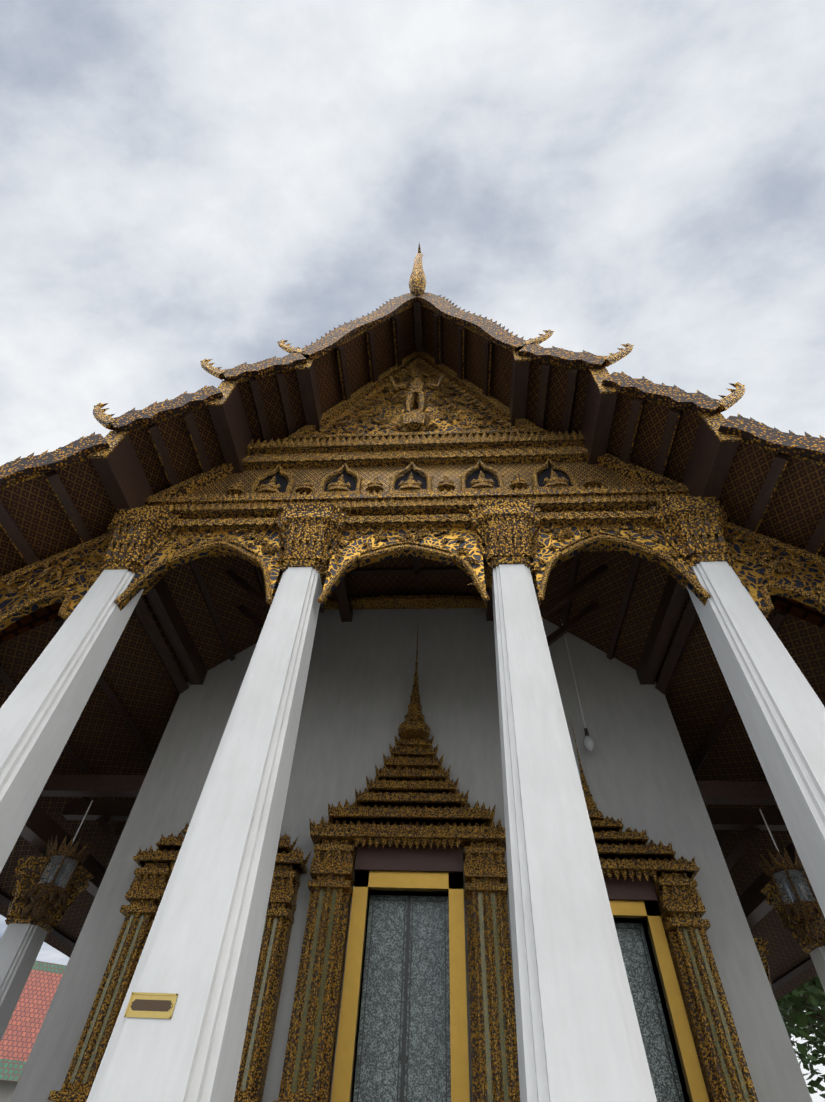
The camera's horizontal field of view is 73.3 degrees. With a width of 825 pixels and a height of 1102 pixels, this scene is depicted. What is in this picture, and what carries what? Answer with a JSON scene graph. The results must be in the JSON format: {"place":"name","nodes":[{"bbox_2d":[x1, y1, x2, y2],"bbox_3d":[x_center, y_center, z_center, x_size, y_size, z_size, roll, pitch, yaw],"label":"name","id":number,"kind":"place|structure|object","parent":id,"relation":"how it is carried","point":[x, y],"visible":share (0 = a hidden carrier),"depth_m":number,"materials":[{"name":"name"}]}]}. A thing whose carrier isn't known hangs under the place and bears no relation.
{"place":"outdoors","nodes":[
{"label":"outdoors","id":0,"kind":"place"},
{"bbox_2d":[0,1059,26,1101],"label":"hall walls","id":1,"kind":"structure","parent":0,"point":[7,1088],"depth_m":26.14,"materials":[{"name":"white paint"}]},
{"bbox_2d":[0,970,61,1060],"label":"tiled roof","id":2,"kind":"structure","parent":1,"relation":"on","point":[22,1030],"depth_m":29.24,"materials":[{"name":"red tile"}]},
{"bbox_2d":[0,961,66,1080],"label":"roof tile border","id":3,"kind":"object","parent":1,"relation":"on","point":[11,1070],"depth_m":26.64,"materials":[{"name":"tile"}]},
{"bbox_2d":[0,561,824,1101],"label":"columns","id":4,"kind":"structure","parent":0,"point":[578,1031],"depth_m":4.86,"materials":[{"name":"white paint"}]},
{"bbox_2d":[124,992,177,1018],"bbox_3d":[-1.807,3.148,3.843,0.332,0.136,0.019,-1,-49,3],"label":"sign frame","id":5,"kind":"object","parent":4,"relation":"attached to","point":[168,1014],"visible":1,"depth_m":3.83,"materials":[{"name":"gold metal"}]},
{"bbox_2d":[131,999,172,1011],"bbox_3d":[-1.807,3.145,3.841,0.310,0.060,0.004,-1,-49,3],"label":"sign plaque","id":6,"kind":"object","parent":5,"relation":"attached to","point":[149,1005],"visible":1,"depth_m":3.84,"materials":[{"name":"brown"}]},
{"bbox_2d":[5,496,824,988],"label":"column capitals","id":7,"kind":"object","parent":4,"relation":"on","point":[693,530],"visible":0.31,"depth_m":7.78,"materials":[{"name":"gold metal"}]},
{"bbox_2d":[144,351,688,556],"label":"pediment","id":8,"kind":"structure","parent":7,"relation":"on","point":[413,421],"depth_m":8.98,"materials":[{"name":"gold metal"}]},
{"bbox_2d":[182,461,647,497],"bbox_3d":[-0.022,-1.091,9.048,8.200,1.140,0.001,-1,-49,3],"label":"frieze","id":9,"kind":"object","parent":8,"relation":"attached to","point":[579,469],"visible":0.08,"depth_m":9.24,"materials":[{"name":"gold metal"}]},
{"bbox_2d":[0,0,824,1101],"label":"sky","id":10,"kind":"structure","parent":0,"point":[184,183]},
{"bbox_2d":[778,983,824,1098],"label":"tree","id":11,"kind":"object","parent":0,"point":[814,1059],"depth_m":19.87,"materials":[{"name":"green plant"}]},
{"label":"ground","id":12,"kind":"structure","parent":0,"visible":0},
{"bbox_2d":[776,975,824,1090],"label":"tree","id":13,"kind":"object","parent":12,"relation":"on","point":[794,999],"depth_m":14.33,"materials":[{"name":"green plant"}]},
{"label":"platform","id":14,"kind":"structure","parent":0,"visible":0},
{"bbox_2d":[10,608,812,1101],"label":"cella wall","id":15,"kind":"structure","parent":14,"relation":"on","point":[638,772],"depth_m":8.48,"materials":[{"name":"paint"}]},
{"bbox_2d":[47,630,758,1101],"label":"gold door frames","id":16,"kind":"structure","parent":15,"relation":"attached to","point":[413,796],"depth_m":6.77,"materials":[{"name":"gold metal"}]},
{"bbox_2d":[70,889,749,1101],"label":"pilaster strips","id":17,"kind":"object","parent":16,"relation":"attached to","point":[486,1028],"visible":0.77,"depth_m":6.10,"materials":[{"name":"gold metal"}]},
{"bbox_2d":[355,844,657,900],"bbox_3d":[-0.048,4.196,7.313,6.199,0.620,0.100,-1,-49,3],"label":"door lintel","id":18,"kind":"structure","parent":16,"relation":"attached to","point":[420,858],"depth_m":7.32,"materials":[{"name":"brown wood"}]},
{"bbox_2d":[324,595,485,609],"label":"cornice","id":19,"kind":"structure","parent":15,"relation":"attached to","point":[420,602],"depth_m":10.63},
{"bbox_2d":[0,552,824,990],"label":"ceiling beams","id":20,"kind":"structure","parent":15,"relation":"attached to","point":[40,828],"depth_m":8.84,"materials":[{"name":"brown wood"}]},
{"bbox_2d":[0,551,824,1000],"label":"porch ceiling","id":21,"kind":"structure","parent":20,"relation":"attached to","point":[102,739],"depth_m":9.40,"materials":[{"name":"brown wood"}]},
{"bbox_2d":[73,619,779,852],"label":"lamp cords","id":22,"kind":"object","parent":21,"relation":"hanging from","point":[584,725],"visible":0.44,"depth_m":8.66,"materials":[{"name":"white metal"}]},
{"bbox_2d":[584,735,593,750],"bbox_3d":[2.674,2.916,8.409,0.160,0.235,0.160,-1,-49,3],"label":"bulb","id":23,"kind":"object","parent":22,"relation":"hanging from","point":[588,743],"visible":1,"depth_m":8.35,"materials":[{"name":"white glass"}]},
{"bbox_2d":[0,366,824,643],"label":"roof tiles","id":24,"kind":"object","parent":20,"relation":"attached to","point":[45,614],"depth_m":8.49,"materials":[{"name":"brown tile"}]},
{"bbox_2d":[0,305,824,576],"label":"roof soffit","id":25,"kind":"structure","parent":24,"relation":"attached to","point":[794,513],"depth_m":8.59,"materials":[{"name":"brown wood"}]},
{"bbox_2d":[0,301,824,564],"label":"purlins","id":26,"kind":"object","parent":24,"relation":"attached to","point":[122,476],"visible":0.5,"depth_m":8.84,"materials":[{"name":"brown wood"}]},
{"bbox_2d":[0,292,824,487],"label":"bargeboards","id":27,"kind":"object","parent":24,"relation":"attached to","point":[752,430],"visible":0.94,"depth_m":8.51,"materials":[{"name":"gold metal"}]},
{"bbox_2d":[93,244,745,429],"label":"roof finials","id":28,"kind":"object","parent":27,"relation":"attached to","point":[417,282],"visible":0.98,"depth_m":9.51,"materials":[{"name":"gold metal"}]},
{"bbox_2d":[0,303,824,565],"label":"roof beams","id":29,"kind":"structure","parent":24,"relation":"attached to","point":[714,422],"depth_m":8.44,"materials":[{"name":"brown wood"}]},
{"bbox_2d":[0,358,824,622],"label":"gold ornament","id":30,"kind":"object","parent":29,"relation":"attached to","point":[480,483],"visible":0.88,"depth_m":8.26,"materials":[{"name":"gold metal"}]},
{"bbox_2d":[256,465,571,491],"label":"niches","id":31,"kind":"object","parent":30,"relation":"attached to","point":[283,482],"visible":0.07,"depth_m":9.12,"materials":[{"name":"black"}]},
{"bbox_2d":[0,361,824,630],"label":"carved panels","id":32,"kind":"object","parent":29,"relation":"attached to","point":[804,577],"visible":0.54,"depth_m":7.73,"materials":[{"name":"gold metal"}]},
{"bbox_2d":[17,835,824,946],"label":"gold lanterns","id":33,"kind":"object","parent":20,"relation":"attached to","point":[804,918],"visible":0.85,"depth_m":7.58,"materials":[{"name":"gold metal"}]},
{"bbox_2d":[38,856,815,904],"bbox_3d":[-0.016,4.618,7.741,10.721,0.374,0.365,-1,-49,3],"label":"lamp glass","id":34,"kind":"object","parent":33,"relation":"in","point":[801,885],"visible":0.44,"depth_m":7.47,"materials":[{"name":"white"}]},
{"bbox_2d":[331,871,708,1101],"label":"plain door frames","id":35,"kind":"structure","parent":15,"relation":"attached to","point":[365,882],"depth_m":6.41,"materials":[{"name":"gold metal"}]},
{"bbox_2d":[353,895,684,1101],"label":"door leaves","id":36,"kind":"object","parent":35,"relation":"in","point":[426,1067],"visible":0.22,"depth_m":6.44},
{"bbox_2d":[357,895,680,1101],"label":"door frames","id":37,"kind":"structure","parent":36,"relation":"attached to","point":[403,1057],"depth_m":6.46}
]}

